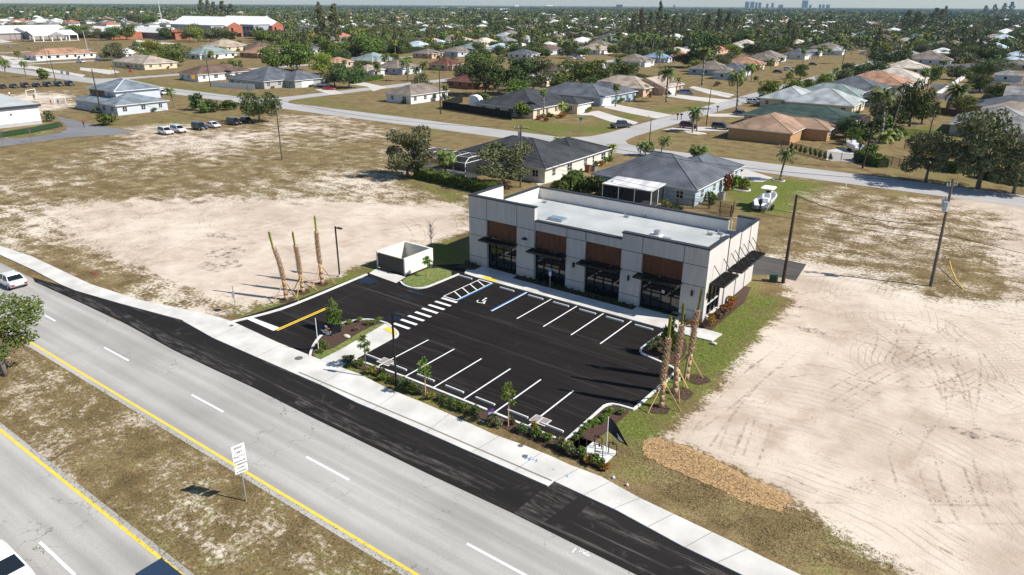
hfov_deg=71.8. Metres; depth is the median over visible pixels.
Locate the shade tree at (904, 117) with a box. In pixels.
[869,102,910,124]
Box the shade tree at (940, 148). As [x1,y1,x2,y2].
[900,131,964,182]
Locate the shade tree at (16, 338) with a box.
[0,292,43,376]
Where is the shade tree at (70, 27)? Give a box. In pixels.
[59,25,82,36]
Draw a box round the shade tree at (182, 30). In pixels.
[177,23,198,40]
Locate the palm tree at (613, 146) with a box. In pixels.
[606,143,617,155]
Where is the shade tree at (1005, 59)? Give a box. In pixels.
[989,57,1009,64]
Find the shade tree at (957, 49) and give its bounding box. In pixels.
[949,48,963,61]
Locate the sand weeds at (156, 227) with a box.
[59,203,252,251]
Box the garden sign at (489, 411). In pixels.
[487,408,493,415]
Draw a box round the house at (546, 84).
[527,73,554,86]
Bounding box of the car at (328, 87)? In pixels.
[322,86,335,89]
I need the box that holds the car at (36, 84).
[31,82,41,86]
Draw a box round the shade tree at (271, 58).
[257,44,292,67]
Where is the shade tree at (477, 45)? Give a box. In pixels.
[471,41,486,50]
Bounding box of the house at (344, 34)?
[337,33,349,37]
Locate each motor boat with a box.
[752,185,776,210]
[844,138,864,151]
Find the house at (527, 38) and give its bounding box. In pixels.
[524,35,532,42]
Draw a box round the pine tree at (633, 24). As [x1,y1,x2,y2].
[628,13,637,33]
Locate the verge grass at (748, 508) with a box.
[620,434,921,573]
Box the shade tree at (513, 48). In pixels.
[509,45,521,51]
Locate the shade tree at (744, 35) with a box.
[735,29,755,41]
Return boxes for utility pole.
[91,69,101,112]
[106,41,116,77]
[268,97,282,159]
[439,70,440,114]
[514,125,527,187]
[706,91,710,125]
[781,194,797,283]
[861,104,878,167]
[879,87,897,136]
[891,82,909,128]
[926,63,934,91]
[929,179,957,286]
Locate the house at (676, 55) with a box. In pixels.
[671,52,685,60]
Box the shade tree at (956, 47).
[949,45,963,49]
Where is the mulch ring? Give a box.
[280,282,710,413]
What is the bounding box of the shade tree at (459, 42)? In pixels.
[455,40,469,46]
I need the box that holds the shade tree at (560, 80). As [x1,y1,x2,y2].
[549,76,569,86]
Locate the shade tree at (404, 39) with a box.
[397,37,412,43]
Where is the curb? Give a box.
[226,273,673,440]
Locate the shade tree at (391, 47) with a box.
[386,40,406,53]
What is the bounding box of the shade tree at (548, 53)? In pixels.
[540,48,551,57]
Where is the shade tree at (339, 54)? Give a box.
[329,50,351,58]
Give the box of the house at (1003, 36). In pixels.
[992,34,1012,39]
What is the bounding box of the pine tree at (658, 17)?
[654,0,663,31]
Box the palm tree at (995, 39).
[991,37,1001,42]
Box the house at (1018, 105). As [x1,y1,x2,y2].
[981,101,1023,111]
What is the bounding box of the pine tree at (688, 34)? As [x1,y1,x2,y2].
[681,30,690,47]
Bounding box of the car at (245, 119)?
[238,116,253,122]
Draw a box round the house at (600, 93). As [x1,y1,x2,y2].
[542,81,637,105]
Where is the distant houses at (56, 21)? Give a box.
[0,10,1021,28]
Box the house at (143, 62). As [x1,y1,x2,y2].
[113,54,176,69]
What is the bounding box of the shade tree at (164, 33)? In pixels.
[155,27,172,39]
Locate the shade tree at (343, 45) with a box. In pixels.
[336,42,349,48]
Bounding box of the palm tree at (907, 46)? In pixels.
[902,43,913,49]
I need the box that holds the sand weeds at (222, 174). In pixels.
[29,138,456,209]
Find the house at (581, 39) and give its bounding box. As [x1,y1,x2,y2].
[574,37,589,42]
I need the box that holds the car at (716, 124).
[711,121,728,129]
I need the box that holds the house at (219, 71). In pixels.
[177,63,250,81]
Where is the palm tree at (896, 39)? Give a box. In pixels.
[890,37,899,44]
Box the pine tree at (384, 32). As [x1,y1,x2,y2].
[382,26,388,42]
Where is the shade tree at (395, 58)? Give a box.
[387,57,404,61]
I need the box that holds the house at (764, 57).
[754,54,779,65]
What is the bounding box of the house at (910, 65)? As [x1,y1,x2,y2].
[889,59,930,74]
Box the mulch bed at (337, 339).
[311,263,750,470]
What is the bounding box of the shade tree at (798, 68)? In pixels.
[790,64,808,78]
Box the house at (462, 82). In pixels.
[446,74,495,89]
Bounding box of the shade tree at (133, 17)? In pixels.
[121,14,144,21]
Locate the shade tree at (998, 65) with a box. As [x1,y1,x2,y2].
[966,58,1017,76]
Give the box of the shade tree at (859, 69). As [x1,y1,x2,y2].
[851,64,867,75]
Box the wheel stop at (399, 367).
[390,363,406,370]
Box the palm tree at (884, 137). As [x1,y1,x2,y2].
[876,130,895,143]
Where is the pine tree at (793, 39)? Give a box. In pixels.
[789,26,796,48]
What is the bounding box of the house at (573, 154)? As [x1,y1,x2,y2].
[458,135,611,182]
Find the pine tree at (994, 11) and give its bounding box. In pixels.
[990,4,997,13]
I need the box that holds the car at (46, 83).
[42,81,52,86]
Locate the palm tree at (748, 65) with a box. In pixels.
[744,62,756,80]
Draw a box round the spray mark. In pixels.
[572,499,618,556]
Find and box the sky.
[0,0,1023,8]
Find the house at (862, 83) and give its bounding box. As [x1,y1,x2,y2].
[829,76,891,90]
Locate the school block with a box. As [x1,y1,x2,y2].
[0,25,191,39]
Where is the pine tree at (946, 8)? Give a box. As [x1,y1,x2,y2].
[943,5,947,18]
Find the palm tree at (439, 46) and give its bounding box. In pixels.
[437,44,441,57]
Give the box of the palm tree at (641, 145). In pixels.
[636,140,648,155]
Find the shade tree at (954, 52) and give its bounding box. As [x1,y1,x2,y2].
[950,49,973,62]
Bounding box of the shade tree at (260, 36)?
[252,32,268,40]
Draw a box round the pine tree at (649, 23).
[646,11,655,32]
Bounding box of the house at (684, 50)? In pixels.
[655,47,694,53]
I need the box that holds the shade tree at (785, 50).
[781,49,791,52]
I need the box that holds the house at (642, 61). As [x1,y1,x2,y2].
[613,53,654,66]
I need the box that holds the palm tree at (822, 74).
[821,72,832,80]
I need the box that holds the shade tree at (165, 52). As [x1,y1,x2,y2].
[156,43,191,62]
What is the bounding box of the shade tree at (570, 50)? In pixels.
[557,46,577,55]
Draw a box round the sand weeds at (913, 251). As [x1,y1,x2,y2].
[798,215,1013,299]
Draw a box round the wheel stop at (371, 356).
[365,353,380,359]
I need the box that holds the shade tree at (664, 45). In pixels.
[659,40,671,49]
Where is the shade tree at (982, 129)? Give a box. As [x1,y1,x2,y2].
[950,108,1023,188]
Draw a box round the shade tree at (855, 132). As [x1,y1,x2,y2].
[842,127,864,142]
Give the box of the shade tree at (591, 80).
[580,76,598,82]
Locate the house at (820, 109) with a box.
[742,103,863,133]
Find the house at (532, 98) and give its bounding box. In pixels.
[473,88,593,118]
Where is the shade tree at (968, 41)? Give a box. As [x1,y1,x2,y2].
[962,39,975,45]
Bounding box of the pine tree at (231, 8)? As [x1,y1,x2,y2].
[226,4,236,14]
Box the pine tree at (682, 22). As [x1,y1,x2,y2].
[678,16,686,32]
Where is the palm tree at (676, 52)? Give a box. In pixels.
[672,49,680,60]
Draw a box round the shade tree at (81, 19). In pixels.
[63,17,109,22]
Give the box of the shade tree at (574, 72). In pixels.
[556,59,595,81]
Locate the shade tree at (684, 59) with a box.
[674,52,698,64]
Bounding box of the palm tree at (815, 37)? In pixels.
[812,34,819,45]
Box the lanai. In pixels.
[602,176,665,205]
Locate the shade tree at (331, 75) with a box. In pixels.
[319,65,346,86]
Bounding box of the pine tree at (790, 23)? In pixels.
[784,19,793,33]
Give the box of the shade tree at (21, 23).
[16,22,33,24]
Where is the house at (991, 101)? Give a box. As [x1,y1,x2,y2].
[975,95,1023,109]
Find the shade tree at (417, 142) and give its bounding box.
[384,125,433,177]
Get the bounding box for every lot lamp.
[334,226,342,276]
[391,312,404,382]
[672,311,685,380]
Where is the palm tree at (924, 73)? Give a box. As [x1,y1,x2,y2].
[920,69,930,91]
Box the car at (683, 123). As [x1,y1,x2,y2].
[679,120,698,128]
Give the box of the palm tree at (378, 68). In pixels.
[372,64,381,73]
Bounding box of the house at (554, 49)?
[542,44,563,54]
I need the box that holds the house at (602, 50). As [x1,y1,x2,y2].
[577,43,611,54]
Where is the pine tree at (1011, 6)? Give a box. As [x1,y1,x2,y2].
[1007,1,1015,12]
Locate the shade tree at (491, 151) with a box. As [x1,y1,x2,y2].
[473,141,534,187]
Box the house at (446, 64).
[428,58,463,70]
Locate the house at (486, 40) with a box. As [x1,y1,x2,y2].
[473,37,495,46]
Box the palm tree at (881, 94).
[868,85,901,131]
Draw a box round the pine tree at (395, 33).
[392,23,396,39]
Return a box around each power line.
[93,71,256,98]
[98,90,268,125]
[276,99,486,126]
[282,127,518,152]
[499,63,692,88]
[522,127,949,182]
[523,155,938,232]
[524,159,937,239]
[714,94,867,122]
[715,91,865,117]
[798,196,934,224]
[943,233,1023,253]
[955,183,1023,197]
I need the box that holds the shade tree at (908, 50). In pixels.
[902,47,913,55]
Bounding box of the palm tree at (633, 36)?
[628,34,638,49]
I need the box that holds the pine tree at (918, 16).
[909,12,924,27]
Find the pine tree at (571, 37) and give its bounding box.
[567,33,573,46]
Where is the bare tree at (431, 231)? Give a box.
[424,219,435,247]
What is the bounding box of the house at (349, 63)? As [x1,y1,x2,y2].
[330,57,353,67]
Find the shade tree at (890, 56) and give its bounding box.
[867,46,912,63]
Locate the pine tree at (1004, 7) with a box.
[998,3,1007,12]
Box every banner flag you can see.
[315,318,340,349]
[605,417,627,455]
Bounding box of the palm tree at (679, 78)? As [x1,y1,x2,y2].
[675,76,682,95]
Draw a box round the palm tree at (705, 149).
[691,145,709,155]
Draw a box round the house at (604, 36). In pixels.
[598,33,614,39]
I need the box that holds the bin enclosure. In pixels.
[376,241,432,275]
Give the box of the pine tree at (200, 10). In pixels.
[197,0,205,12]
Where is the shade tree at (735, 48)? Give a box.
[724,44,741,57]
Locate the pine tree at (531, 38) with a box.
[529,29,535,46]
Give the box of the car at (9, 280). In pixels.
[0,270,27,289]
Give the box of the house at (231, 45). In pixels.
[200,39,246,50]
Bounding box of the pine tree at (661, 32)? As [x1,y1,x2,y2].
[659,28,663,50]
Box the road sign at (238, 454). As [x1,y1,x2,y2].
[231,442,247,500]
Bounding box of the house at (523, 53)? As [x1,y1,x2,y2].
[506,49,540,58]
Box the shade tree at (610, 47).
[607,44,617,54]
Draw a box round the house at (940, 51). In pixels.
[932,48,949,54]
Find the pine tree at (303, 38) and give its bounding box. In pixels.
[301,31,308,46]
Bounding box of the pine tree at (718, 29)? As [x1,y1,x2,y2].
[714,9,724,32]
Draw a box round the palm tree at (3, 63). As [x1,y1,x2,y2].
[0,59,10,77]
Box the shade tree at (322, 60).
[306,52,333,73]
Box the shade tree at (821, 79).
[814,75,832,83]
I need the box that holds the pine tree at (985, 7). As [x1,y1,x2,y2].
[980,5,989,12]
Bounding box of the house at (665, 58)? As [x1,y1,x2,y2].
[645,53,673,62]
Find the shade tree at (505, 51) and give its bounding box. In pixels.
[503,49,510,54]
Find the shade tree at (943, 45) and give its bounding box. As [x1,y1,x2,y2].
[938,42,949,48]
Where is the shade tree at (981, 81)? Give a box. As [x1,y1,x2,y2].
[968,73,993,88]
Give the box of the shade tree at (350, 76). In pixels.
[332,62,367,87]
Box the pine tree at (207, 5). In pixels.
[202,0,211,12]
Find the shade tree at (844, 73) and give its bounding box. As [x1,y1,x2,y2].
[830,67,853,80]
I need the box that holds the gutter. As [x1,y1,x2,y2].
[298,372,551,480]
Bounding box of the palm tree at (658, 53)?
[655,50,664,65]
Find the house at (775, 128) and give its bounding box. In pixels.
[725,112,836,144]
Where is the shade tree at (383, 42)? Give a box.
[375,36,387,51]
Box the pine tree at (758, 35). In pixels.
[755,28,761,42]
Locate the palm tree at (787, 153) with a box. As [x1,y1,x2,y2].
[778,148,799,178]
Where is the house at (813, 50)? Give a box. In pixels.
[807,49,823,56]
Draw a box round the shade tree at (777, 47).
[754,43,789,51]
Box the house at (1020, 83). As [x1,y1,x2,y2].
[993,81,1023,97]
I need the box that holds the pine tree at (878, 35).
[871,27,882,49]
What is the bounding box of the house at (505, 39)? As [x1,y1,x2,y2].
[496,36,517,42]
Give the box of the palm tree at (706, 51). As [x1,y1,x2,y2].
[695,47,712,84]
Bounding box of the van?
[679,89,693,94]
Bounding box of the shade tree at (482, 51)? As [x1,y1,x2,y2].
[472,48,495,53]
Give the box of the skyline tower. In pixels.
[801,0,808,8]
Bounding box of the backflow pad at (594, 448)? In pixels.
[573,435,616,463]
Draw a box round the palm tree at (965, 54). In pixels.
[960,52,971,62]
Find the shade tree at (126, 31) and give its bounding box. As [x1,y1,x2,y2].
[112,23,136,39]
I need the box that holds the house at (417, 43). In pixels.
[409,41,428,46]
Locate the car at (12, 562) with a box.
[0,539,34,574]
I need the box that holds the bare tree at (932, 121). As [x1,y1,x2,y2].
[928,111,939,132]
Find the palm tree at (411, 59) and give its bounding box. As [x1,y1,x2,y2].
[405,57,413,74]
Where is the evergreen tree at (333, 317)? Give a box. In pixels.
[325,298,342,324]
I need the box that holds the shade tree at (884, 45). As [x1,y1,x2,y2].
[876,42,892,51]
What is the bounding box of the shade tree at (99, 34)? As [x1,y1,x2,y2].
[90,28,108,39]
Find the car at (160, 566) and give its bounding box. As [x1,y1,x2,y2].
[135,558,181,574]
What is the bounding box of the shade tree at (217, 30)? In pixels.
[209,26,228,39]
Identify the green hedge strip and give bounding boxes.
[0,122,62,137]
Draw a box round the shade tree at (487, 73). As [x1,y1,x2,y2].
[464,58,505,93]
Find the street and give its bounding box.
[0,11,1023,206]
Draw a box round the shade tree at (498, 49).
[493,45,504,56]
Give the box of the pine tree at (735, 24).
[731,17,738,30]
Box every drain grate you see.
[376,357,393,365]
[529,414,551,425]
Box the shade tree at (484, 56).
[464,50,500,64]
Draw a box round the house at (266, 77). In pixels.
[226,66,324,88]
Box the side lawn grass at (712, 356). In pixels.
[614,281,782,446]
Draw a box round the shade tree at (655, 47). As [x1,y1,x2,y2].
[642,42,658,52]
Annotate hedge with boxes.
[350,74,383,83]
[378,46,421,53]
[379,53,398,58]
[412,167,496,191]
[550,176,570,190]
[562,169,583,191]
[853,149,889,167]
[938,160,962,173]
[976,168,1021,185]
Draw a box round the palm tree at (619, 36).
[615,32,624,39]
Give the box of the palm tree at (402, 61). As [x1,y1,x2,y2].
[399,58,410,80]
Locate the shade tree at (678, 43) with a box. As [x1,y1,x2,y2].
[674,39,682,46]
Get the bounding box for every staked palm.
[268,232,298,303]
[292,231,316,296]
[312,215,335,287]
[647,316,680,412]
[657,303,687,402]
[681,289,703,386]
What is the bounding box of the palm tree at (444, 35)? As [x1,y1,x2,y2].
[440,31,446,39]
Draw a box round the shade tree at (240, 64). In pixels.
[220,59,242,66]
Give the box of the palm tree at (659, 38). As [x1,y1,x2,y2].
[655,36,664,50]
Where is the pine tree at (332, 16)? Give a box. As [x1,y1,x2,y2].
[326,3,346,41]
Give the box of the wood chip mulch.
[642,437,793,511]
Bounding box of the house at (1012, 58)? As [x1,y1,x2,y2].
[1002,56,1023,61]
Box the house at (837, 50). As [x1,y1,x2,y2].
[825,47,844,54]
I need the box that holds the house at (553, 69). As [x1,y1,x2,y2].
[544,65,568,75]
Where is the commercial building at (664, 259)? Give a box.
[468,184,765,323]
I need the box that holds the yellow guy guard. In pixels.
[949,261,962,288]
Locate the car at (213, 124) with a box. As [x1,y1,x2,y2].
[205,121,220,127]
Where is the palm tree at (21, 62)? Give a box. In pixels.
[18,60,28,76]
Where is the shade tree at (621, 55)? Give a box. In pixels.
[614,54,627,58]
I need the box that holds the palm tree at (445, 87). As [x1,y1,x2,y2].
[442,85,448,99]
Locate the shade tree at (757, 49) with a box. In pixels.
[742,43,775,54]
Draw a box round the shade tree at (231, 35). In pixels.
[218,30,238,39]
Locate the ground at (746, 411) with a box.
[0,3,1023,574]
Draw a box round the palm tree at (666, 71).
[657,67,677,101]
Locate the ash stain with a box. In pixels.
[208,233,1013,440]
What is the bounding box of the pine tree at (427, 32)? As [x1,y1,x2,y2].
[425,27,431,41]
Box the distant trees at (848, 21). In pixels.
[0,3,1023,62]
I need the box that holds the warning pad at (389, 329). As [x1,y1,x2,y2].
[384,276,497,333]
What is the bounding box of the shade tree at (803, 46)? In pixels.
[795,45,811,49]
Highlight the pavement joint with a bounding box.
[165,307,746,562]
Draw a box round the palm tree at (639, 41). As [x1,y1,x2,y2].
[635,39,643,46]
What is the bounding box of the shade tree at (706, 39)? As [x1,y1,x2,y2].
[686,30,722,61]
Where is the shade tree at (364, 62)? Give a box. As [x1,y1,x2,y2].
[354,60,373,65]
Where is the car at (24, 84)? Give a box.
[20,82,29,87]
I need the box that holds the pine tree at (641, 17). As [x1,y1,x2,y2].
[636,7,645,33]
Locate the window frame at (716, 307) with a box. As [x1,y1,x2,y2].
[705,286,718,318]
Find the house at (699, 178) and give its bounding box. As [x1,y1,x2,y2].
[591,151,744,205]
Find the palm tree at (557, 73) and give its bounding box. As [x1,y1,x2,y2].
[551,71,563,80]
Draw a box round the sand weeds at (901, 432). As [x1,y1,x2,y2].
[735,299,1019,507]
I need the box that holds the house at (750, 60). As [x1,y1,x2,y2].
[731,56,764,70]
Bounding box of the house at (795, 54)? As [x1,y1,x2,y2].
[782,48,813,59]
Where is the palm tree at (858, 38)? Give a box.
[854,36,862,49]
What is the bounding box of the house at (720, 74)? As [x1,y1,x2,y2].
[712,68,736,79]
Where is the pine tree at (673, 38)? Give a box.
[670,28,675,47]
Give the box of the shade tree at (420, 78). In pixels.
[411,73,432,84]
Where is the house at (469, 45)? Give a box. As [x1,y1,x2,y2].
[461,43,491,51]
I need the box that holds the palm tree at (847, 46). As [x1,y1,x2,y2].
[839,42,852,63]
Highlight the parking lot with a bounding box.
[235,264,672,437]
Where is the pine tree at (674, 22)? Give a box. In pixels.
[668,14,677,34]
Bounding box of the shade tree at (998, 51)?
[986,48,1010,59]
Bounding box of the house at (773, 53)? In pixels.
[749,50,786,61]
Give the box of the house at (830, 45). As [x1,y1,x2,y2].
[811,42,842,48]
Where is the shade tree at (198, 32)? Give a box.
[188,27,203,41]
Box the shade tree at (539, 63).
[526,54,551,88]
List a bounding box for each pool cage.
[407,147,485,177]
[853,114,870,125]
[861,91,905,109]
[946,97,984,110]
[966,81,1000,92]
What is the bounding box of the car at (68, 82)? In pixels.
[64,80,74,85]
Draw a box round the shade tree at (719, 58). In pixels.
[714,54,731,64]
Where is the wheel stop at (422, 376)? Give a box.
[417,373,434,381]
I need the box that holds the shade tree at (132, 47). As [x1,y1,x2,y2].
[128,45,140,53]
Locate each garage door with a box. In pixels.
[301,80,313,86]
[579,104,588,113]
[601,97,610,105]
[668,87,675,94]
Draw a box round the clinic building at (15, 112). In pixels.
[0,94,41,127]
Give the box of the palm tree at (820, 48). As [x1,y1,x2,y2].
[817,46,825,57]
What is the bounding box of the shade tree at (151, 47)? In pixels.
[133,40,160,54]
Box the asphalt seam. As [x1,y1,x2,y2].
[286,281,647,395]
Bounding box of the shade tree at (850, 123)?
[834,115,858,139]
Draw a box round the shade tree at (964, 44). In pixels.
[959,42,973,46]
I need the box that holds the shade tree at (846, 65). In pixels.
[841,62,855,70]
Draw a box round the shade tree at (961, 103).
[952,95,980,110]
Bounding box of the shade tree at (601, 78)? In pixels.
[592,73,608,79]
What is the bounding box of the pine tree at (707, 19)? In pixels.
[704,13,713,31]
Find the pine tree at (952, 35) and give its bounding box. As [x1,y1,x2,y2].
[949,29,955,48]
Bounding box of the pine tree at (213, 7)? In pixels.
[209,1,217,14]
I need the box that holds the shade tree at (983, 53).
[973,48,990,60]
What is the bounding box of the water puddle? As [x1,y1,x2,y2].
[358,277,441,319]
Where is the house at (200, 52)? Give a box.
[184,46,237,59]
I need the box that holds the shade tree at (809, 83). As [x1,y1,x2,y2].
[802,79,816,87]
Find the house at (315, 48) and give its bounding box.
[308,46,320,53]
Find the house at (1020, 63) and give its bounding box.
[1007,59,1023,69]
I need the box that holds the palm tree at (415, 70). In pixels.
[411,66,420,74]
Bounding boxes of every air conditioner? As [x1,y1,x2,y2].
[591,165,597,171]
[717,192,725,199]
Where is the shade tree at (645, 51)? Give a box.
[640,46,651,55]
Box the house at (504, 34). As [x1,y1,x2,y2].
[497,32,510,35]
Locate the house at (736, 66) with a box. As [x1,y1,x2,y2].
[725,62,750,75]
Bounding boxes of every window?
[532,169,538,176]
[567,163,571,170]
[601,152,605,159]
[675,190,683,198]
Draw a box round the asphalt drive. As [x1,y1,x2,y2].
[0,116,132,145]
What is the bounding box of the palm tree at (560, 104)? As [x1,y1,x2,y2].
[556,101,567,112]
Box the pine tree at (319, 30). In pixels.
[313,4,330,43]
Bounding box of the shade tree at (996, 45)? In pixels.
[991,43,1001,48]
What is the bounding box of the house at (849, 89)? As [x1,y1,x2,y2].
[805,82,866,97]
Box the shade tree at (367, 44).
[351,33,386,52]
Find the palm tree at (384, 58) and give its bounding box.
[381,54,390,61]
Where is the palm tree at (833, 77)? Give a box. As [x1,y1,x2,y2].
[826,73,836,80]
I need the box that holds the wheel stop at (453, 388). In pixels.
[445,385,463,392]
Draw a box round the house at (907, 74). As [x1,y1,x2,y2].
[881,67,928,88]
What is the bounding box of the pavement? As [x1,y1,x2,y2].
[0,246,799,574]
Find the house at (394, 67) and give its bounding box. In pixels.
[380,59,420,74]
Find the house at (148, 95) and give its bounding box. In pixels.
[73,78,168,115]
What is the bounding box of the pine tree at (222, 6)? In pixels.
[217,1,226,14]
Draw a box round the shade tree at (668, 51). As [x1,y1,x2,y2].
[662,47,674,54]
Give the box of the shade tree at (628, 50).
[621,45,635,53]
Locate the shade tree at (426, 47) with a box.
[421,45,434,49]
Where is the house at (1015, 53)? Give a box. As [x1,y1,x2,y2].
[1006,51,1023,57]
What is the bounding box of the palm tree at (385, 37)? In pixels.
[382,35,391,42]
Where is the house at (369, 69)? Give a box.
[357,64,385,76]
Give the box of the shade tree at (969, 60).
[958,54,975,63]
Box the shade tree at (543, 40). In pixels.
[540,37,551,42]
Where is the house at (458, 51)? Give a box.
[442,46,472,56]
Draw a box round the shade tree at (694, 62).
[685,60,702,68]
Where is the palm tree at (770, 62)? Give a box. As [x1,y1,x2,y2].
[765,58,775,69]
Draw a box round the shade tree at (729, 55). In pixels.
[721,52,734,60]
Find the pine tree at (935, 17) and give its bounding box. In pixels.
[929,8,941,23]
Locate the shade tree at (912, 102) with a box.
[896,78,936,126]
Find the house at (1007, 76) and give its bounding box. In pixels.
[993,70,1023,81]
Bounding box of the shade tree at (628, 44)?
[621,42,631,53]
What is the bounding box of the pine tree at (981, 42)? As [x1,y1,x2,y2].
[978,37,983,48]
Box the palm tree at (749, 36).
[747,33,753,39]
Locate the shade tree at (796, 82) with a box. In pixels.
[782,79,806,88]
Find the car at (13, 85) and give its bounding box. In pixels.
[9,83,18,87]
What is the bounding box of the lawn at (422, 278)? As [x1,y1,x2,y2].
[313,268,451,358]
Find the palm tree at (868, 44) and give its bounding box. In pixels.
[866,42,871,59]
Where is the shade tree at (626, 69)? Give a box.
[605,61,639,75]
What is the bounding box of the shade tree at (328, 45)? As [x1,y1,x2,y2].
[317,36,341,55]
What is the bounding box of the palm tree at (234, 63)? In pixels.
[232,60,237,74]
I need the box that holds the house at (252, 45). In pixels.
[245,42,268,49]
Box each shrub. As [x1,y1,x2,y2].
[35,68,49,78]
[42,110,54,120]
[94,113,118,124]
[187,93,204,108]
[197,103,210,112]
[201,99,222,110]
[219,100,233,109]
[229,102,237,108]
[316,347,324,352]
[321,343,329,348]
[344,355,354,365]
[353,358,364,367]
[365,364,376,372]
[376,366,386,374]
[377,373,390,380]
[390,375,396,383]
[396,376,404,385]
[399,379,410,390]
[405,381,417,392]
[416,385,424,393]
[425,391,435,397]
[436,393,446,402]
[443,396,455,406]
[451,399,460,409]
[459,402,471,411]
[469,404,480,415]
[478,92,490,99]
[486,413,496,425]
[494,418,502,428]
[509,415,515,423]
[512,101,525,116]
[515,422,528,433]
[521,104,532,113]
[529,427,542,438]
[530,420,537,427]
[532,426,542,435]
[542,432,554,441]
[554,435,565,448]
[557,112,566,117]
[562,438,572,449]
[565,443,577,455]
[571,434,580,439]
[577,176,594,191]
[577,446,588,459]
[578,428,584,436]
[583,175,599,193]
[583,423,591,429]
[583,453,592,463]
[586,419,596,426]
[588,453,599,463]
[593,176,607,195]
[596,457,605,467]
[600,415,606,423]
[600,461,610,470]
[605,407,614,412]
[616,407,625,413]
[658,200,671,206]
[702,319,710,326]
[705,191,716,199]
[707,193,715,204]
[707,312,716,319]
[708,316,716,324]
[713,310,723,318]
[719,304,729,310]
[720,307,727,314]
[723,172,733,190]
[727,296,737,302]
[727,301,732,309]
[730,176,739,188]
[739,177,750,188]
[785,71,793,79]
[854,123,875,142]
[861,144,879,153]
[866,115,885,131]
[879,113,895,130]
[896,127,909,136]
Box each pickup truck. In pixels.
[316,81,331,86]
[610,120,631,128]
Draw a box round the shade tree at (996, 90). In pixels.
[982,82,1009,96]
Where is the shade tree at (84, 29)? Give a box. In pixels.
[73,25,94,37]
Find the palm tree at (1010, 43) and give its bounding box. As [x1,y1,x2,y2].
[1006,40,1016,52]
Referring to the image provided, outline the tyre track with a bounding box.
[267,222,1001,552]
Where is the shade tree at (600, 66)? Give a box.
[579,60,619,77]
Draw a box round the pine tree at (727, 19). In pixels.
[721,10,731,32]
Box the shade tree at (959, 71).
[942,65,971,78]
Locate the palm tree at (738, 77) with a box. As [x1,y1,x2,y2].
[725,70,748,109]
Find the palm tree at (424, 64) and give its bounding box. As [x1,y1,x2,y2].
[417,61,428,80]
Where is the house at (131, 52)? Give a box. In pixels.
[114,49,138,57]
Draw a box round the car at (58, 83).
[53,81,63,85]
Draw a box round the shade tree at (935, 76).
[923,64,945,83]
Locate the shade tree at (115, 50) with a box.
[97,42,128,58]
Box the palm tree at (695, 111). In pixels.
[687,106,703,132]
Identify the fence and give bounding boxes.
[211,81,254,89]
[442,95,462,108]
[442,101,511,119]
[661,198,708,208]
[709,197,731,216]
[931,84,952,89]
[932,107,969,115]
[936,93,970,99]
[937,75,965,96]
[944,63,975,67]
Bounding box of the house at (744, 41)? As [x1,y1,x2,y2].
[734,39,753,44]
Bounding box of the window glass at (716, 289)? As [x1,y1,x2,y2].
[705,285,717,315]
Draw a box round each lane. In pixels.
[33,278,738,574]
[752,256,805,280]
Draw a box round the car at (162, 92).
[159,89,167,94]
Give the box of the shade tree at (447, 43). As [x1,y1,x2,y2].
[439,41,449,49]
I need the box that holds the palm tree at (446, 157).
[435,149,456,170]
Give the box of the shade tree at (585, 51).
[575,47,591,55]
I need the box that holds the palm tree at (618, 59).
[616,57,622,63]
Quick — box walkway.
[320,266,721,366]
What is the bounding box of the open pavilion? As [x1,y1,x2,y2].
[21,30,79,41]
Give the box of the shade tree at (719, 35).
[686,31,721,40]
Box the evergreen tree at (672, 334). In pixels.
[661,314,677,352]
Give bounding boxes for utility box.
[769,273,778,282]
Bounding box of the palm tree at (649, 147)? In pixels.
[644,142,654,154]
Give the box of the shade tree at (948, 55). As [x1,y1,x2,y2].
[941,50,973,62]
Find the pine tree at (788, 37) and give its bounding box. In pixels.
[784,28,791,44]
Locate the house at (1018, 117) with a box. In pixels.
[948,105,1023,143]
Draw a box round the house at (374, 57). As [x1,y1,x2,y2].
[349,52,393,65]
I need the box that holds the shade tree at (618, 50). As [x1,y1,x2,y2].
[613,46,621,52]
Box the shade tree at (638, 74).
[629,72,645,77]
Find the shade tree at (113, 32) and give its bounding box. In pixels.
[104,27,120,38]
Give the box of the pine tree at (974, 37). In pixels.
[972,29,977,42]
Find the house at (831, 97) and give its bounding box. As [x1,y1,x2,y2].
[758,85,867,111]
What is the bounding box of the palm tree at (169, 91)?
[163,87,175,107]
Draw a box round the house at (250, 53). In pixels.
[238,46,279,57]
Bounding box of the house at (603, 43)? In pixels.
[583,40,612,46]
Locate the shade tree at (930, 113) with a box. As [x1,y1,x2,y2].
[916,96,941,123]
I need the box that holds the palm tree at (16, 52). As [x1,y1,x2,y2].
[13,50,20,58]
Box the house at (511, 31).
[499,30,517,33]
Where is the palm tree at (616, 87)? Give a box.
[613,83,620,106]
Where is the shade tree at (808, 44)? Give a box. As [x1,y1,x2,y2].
[802,41,814,48]
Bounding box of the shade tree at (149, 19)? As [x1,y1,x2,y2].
[140,15,157,23]
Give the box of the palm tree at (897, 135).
[885,128,903,140]
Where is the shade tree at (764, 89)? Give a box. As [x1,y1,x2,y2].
[757,80,782,94]
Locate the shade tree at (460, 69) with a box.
[453,64,466,76]
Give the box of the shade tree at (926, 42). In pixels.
[916,40,929,46]
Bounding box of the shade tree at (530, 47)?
[523,45,543,51]
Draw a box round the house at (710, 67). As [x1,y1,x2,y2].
[688,61,732,75]
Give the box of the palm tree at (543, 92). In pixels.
[540,88,547,115]
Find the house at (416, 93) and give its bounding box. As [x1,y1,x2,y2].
[384,83,449,103]
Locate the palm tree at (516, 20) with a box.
[513,18,520,29]
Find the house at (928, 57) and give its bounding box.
[906,50,953,64]

